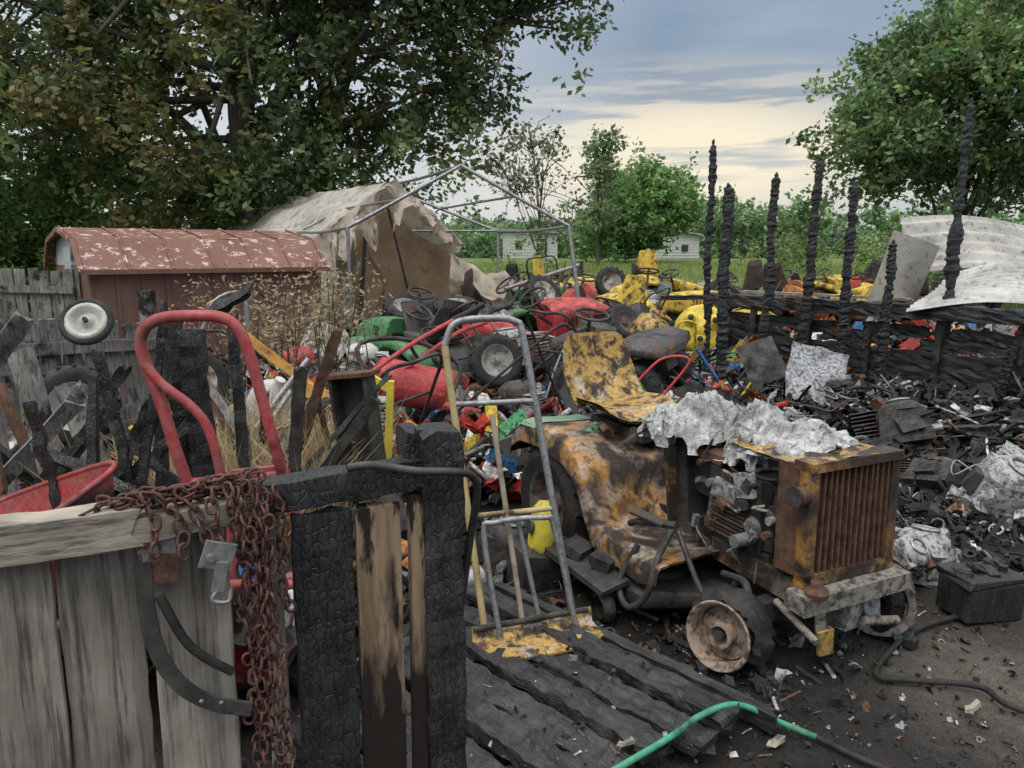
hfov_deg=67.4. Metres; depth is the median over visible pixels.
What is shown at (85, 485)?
red wheelbarrow
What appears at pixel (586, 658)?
cinder fragments
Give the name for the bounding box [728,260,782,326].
riding mower
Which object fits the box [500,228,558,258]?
white shed
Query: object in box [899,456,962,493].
engine block
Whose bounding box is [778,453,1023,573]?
cinder fragments
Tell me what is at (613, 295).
riding mower
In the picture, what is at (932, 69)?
maple tree
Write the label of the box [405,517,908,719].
cinder fragments
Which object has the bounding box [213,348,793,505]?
scrap heap
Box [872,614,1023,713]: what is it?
black hose
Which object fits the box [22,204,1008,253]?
distant woods
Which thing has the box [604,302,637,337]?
tire
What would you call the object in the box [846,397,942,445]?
engine block
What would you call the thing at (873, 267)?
riding mower
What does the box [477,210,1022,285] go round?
field shrubs
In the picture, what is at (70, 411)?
broken fence boards
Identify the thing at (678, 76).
sky
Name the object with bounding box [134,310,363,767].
red hand truck
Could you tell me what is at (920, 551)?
engine block
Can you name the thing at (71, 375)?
tire
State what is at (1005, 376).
charred stud
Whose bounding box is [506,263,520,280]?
riding mower
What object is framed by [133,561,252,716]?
curved steel strap
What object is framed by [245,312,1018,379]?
scrap field
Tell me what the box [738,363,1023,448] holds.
charred lumber
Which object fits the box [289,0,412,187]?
cottonwood tree
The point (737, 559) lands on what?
garden tractor
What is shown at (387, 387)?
yellow post
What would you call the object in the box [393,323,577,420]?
push mower
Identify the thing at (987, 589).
burnt battery
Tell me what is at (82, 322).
white mower wheel
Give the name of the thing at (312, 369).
push mower
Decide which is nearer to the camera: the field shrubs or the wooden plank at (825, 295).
the wooden plank at (825, 295)
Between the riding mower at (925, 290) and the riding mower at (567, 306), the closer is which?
the riding mower at (567, 306)
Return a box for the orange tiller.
[201,290,330,457]
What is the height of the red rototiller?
1.118 m
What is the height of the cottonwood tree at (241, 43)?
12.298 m
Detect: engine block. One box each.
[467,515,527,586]
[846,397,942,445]
[893,524,961,585]
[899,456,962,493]
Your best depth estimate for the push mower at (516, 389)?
6.39 m
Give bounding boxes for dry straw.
[19,367,407,671]
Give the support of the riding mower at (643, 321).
on the scrap heap at (475, 430)
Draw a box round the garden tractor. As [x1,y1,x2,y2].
[508,331,918,698]
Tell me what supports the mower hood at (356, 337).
on the riding mower at (397, 326)
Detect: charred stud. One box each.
[701,139,717,372]
[713,182,732,380]
[715,188,735,366]
[758,172,780,339]
[796,156,825,344]
[834,181,859,353]
[873,240,897,383]
[938,97,974,383]
[995,318,1023,397]
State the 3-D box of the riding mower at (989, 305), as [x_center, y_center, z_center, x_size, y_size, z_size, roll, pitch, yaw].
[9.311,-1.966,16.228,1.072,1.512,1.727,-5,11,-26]
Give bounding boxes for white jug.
[247,376,290,425]
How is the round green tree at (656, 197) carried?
on the ground at (922, 730)
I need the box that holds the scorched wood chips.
[616,699,981,749]
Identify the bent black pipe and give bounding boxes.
[346,461,480,608]
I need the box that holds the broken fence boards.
[0,309,109,497]
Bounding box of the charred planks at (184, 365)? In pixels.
[0,283,392,563]
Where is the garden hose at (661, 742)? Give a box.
[611,701,890,767]
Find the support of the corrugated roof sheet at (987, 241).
on the charred wall
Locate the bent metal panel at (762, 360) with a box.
[735,336,848,405]
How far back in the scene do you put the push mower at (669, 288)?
9.66 m
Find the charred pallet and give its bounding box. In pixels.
[237,573,782,767]
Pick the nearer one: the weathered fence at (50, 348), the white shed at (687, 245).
the weathered fence at (50, 348)
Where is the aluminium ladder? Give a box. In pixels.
[502,263,579,307]
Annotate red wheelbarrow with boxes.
[0,460,253,690]
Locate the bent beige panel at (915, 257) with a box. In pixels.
[868,230,939,302]
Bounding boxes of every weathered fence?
[0,265,84,372]
[0,290,157,454]
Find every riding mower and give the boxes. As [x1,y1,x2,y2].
[341,299,465,368]
[356,268,494,329]
[399,300,556,397]
[460,276,564,331]
[497,286,608,338]
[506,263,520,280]
[513,271,532,287]
[520,307,693,393]
[529,263,565,282]
[533,253,599,296]
[554,261,582,282]
[564,273,649,312]
[564,276,595,288]
[594,275,645,305]
[629,308,671,360]
[631,263,667,281]
[633,250,671,322]
[636,261,703,292]
[659,278,781,327]
[694,270,762,288]
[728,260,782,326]
[763,263,815,318]
[790,268,853,297]
[813,272,904,323]
[854,259,881,279]
[916,273,976,324]
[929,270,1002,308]
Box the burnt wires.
[536,368,1023,475]
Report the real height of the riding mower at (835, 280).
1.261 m
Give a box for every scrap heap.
[8,407,484,729]
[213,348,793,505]
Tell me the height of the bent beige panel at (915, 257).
0.923 m
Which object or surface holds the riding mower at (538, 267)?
on the scrap field
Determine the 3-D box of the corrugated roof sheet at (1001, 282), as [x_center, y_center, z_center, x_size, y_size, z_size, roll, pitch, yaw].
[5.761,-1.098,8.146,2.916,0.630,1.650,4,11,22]
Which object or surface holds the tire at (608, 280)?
on the riding mower at (538, 267)
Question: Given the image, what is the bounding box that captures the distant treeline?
[439,181,1023,258]
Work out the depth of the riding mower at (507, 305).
10.90 m
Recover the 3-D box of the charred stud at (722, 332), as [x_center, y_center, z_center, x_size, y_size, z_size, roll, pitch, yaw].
[2.342,-1.026,8.500,0.152,2.343,0.110,0,10,0]
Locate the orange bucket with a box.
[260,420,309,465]
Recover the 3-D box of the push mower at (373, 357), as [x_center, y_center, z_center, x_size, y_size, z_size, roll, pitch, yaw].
[-1.805,-0.370,7.556,1.345,1.095,0.670,-2,10,-13]
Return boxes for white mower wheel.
[58,299,114,345]
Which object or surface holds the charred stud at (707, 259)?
on the ground at (922, 730)
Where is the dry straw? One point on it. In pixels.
(230, 462)
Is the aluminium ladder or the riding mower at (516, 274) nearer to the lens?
the aluminium ladder
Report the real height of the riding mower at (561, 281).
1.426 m
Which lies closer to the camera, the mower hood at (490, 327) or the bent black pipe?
the bent black pipe
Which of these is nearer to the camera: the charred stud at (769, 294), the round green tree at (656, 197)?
the charred stud at (769, 294)
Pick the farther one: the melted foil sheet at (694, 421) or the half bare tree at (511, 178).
the half bare tree at (511, 178)
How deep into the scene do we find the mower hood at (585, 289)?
10.51 m
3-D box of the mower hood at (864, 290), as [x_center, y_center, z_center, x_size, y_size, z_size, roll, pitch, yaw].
[5.654,-1.385,12.655,0.502,0.496,0.787,-5,11,-29]
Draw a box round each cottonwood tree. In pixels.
[0,0,623,229]
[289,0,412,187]
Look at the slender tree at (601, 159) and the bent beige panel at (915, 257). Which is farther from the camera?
the slender tree at (601, 159)
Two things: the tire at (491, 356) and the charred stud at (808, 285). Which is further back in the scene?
the charred stud at (808, 285)
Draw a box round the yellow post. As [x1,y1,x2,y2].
[375,375,394,458]
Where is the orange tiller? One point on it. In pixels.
(273, 357)
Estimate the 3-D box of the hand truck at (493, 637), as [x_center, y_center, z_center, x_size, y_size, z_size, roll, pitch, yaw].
[0.049,0.371,2.996,0.543,1.258,0.463,-4,10,-20]
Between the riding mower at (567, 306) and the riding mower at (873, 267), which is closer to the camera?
the riding mower at (567, 306)
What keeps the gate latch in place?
attached to the wooden fence at (93, 555)
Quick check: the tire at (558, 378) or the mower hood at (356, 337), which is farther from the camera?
the mower hood at (356, 337)
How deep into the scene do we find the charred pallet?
2.59 m
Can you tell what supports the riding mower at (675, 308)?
on the ground at (922, 730)
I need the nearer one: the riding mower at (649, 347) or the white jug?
the white jug
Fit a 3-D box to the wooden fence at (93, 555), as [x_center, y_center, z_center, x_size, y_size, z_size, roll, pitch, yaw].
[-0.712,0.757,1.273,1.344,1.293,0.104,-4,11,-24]
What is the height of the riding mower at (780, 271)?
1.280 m
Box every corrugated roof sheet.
[900,215,1023,270]
[906,262,1023,311]
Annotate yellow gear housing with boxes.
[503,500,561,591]
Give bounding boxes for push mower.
[189,328,334,400]
[252,291,388,371]
[379,352,442,436]
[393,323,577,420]
[420,325,569,416]
[525,309,601,413]
[526,255,559,285]
[644,287,670,315]
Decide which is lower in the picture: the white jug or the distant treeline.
the white jug
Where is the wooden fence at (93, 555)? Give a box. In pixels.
[0,422,467,767]
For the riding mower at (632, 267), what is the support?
on the ground at (922, 730)
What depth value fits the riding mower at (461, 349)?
7.81 m
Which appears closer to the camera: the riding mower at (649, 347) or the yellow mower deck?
the riding mower at (649, 347)
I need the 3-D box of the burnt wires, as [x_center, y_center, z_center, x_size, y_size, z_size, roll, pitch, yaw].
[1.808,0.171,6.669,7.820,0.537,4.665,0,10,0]
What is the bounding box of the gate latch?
[141,537,237,604]
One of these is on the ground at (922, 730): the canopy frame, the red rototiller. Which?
the canopy frame
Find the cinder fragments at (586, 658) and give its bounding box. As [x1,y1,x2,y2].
[361,628,713,767]
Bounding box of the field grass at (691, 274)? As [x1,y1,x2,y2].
[455,258,1023,308]
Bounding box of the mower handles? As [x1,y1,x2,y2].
[325,310,696,396]
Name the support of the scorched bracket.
on the scrap heap at (241, 648)
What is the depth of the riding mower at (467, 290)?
9.87 m
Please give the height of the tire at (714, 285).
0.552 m
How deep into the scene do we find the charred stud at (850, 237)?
8.49 m
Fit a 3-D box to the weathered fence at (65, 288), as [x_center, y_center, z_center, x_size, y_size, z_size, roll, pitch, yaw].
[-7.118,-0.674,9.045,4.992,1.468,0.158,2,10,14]
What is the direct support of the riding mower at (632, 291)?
on the ground at (922, 730)
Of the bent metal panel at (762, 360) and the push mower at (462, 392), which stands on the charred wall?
the bent metal panel at (762, 360)
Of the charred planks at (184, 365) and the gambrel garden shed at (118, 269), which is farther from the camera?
the gambrel garden shed at (118, 269)
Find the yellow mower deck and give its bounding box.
[674,304,728,351]
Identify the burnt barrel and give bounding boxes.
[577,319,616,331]
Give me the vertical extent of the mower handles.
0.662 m
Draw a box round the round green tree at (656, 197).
[551,137,716,263]
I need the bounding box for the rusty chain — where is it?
[77,467,296,767]
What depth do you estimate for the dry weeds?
6.01 m
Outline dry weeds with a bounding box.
[154,240,393,404]
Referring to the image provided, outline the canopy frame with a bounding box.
[296,164,579,336]
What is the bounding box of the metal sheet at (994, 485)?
[946,440,1023,530]
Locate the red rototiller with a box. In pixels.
[311,302,487,435]
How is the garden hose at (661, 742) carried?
on the ground at (922, 730)
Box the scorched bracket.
[327,369,385,508]
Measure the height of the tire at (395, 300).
0.449 m
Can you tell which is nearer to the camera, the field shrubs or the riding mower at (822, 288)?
the riding mower at (822, 288)
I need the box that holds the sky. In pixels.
[0,0,1023,250]
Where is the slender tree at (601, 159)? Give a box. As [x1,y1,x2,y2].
[566,124,636,264]
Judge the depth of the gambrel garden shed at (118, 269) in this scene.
8.69 m
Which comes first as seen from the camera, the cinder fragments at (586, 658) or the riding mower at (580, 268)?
the cinder fragments at (586, 658)
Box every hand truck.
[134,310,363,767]
[441,314,602,659]
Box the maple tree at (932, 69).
[786,0,1023,270]
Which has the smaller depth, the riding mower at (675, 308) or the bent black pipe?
the bent black pipe
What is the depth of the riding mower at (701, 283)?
16.12 m
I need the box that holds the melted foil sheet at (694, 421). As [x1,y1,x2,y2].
[636,390,857,471]
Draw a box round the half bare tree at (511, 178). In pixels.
[479,80,612,255]
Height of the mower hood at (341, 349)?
0.567 m
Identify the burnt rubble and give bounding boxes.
[691,368,1023,530]
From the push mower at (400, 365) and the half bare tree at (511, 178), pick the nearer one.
the push mower at (400, 365)
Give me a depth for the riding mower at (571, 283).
13.71 m
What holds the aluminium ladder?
on the riding mower at (507, 305)
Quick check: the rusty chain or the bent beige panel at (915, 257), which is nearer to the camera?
the rusty chain
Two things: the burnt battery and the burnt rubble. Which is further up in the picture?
the burnt rubble
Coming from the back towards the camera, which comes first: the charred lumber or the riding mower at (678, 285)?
the riding mower at (678, 285)
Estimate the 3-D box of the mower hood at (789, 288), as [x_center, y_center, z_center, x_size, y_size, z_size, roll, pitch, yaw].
[4.723,-1.319,12.308,0.800,0.561,0.502,-5,11,-27]
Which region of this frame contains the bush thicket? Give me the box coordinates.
[0,77,489,315]
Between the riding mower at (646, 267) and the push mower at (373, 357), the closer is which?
the push mower at (373, 357)
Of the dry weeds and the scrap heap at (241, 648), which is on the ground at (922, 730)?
the scrap heap at (241, 648)
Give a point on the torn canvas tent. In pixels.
(397, 249)
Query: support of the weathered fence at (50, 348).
on the ground at (922, 730)
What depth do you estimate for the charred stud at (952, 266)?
7.80 m
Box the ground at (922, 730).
[16,252,1023,767]
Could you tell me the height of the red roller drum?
0.586 m
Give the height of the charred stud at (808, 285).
2.673 m
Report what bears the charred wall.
on the ground at (922, 730)
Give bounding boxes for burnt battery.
[936,557,1023,623]
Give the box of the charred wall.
[659,293,1023,405]
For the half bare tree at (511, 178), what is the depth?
38.66 m
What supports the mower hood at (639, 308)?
on the riding mower at (632, 291)
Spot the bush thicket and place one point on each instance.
(19, 249)
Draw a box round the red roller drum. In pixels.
[355,336,462,410]
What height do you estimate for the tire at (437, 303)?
0.266 m
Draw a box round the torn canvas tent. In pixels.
[227,178,535,330]
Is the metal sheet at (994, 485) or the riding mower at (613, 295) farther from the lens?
the riding mower at (613, 295)
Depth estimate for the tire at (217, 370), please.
5.11 m
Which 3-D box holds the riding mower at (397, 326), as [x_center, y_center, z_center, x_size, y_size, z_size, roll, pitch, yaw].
[-1.239,-0.345,8.517,1.066,1.267,1.787,-7,12,-36]
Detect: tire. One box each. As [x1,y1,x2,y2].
[42,364,121,445]
[168,350,230,408]
[381,293,423,317]
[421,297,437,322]
[433,295,478,315]
[466,332,523,389]
[522,274,561,308]
[544,361,569,405]
[594,266,625,294]
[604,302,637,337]
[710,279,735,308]
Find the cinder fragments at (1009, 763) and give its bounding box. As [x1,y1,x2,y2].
[555,513,1023,767]
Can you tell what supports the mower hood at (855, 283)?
on the scrap field
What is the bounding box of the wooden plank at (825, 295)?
[739,290,913,300]
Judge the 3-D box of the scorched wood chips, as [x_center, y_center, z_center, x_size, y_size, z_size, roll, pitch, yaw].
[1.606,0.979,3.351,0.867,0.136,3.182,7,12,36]
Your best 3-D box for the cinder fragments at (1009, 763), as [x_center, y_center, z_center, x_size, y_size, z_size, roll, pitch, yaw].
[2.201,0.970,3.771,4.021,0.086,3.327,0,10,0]
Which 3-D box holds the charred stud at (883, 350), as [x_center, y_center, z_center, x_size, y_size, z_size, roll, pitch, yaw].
[3.989,-0.666,8.208,0.145,1.732,0.104,0,10,0]
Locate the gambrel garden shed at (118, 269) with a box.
[43,225,329,401]
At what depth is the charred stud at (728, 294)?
8.76 m
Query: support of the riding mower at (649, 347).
on the ground at (922, 730)
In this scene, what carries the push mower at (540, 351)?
on the ground at (922, 730)
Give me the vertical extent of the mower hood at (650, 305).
0.675 m
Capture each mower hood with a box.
[300,321,348,365]
[346,336,373,346]
[461,314,500,339]
[493,309,509,315]
[535,283,594,327]
[609,284,656,314]
[627,302,648,315]
[780,284,827,318]
[830,286,872,300]
[850,275,874,288]
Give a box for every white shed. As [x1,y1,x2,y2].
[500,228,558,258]
[646,230,703,259]
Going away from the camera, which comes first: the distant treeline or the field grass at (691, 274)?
the field grass at (691, 274)

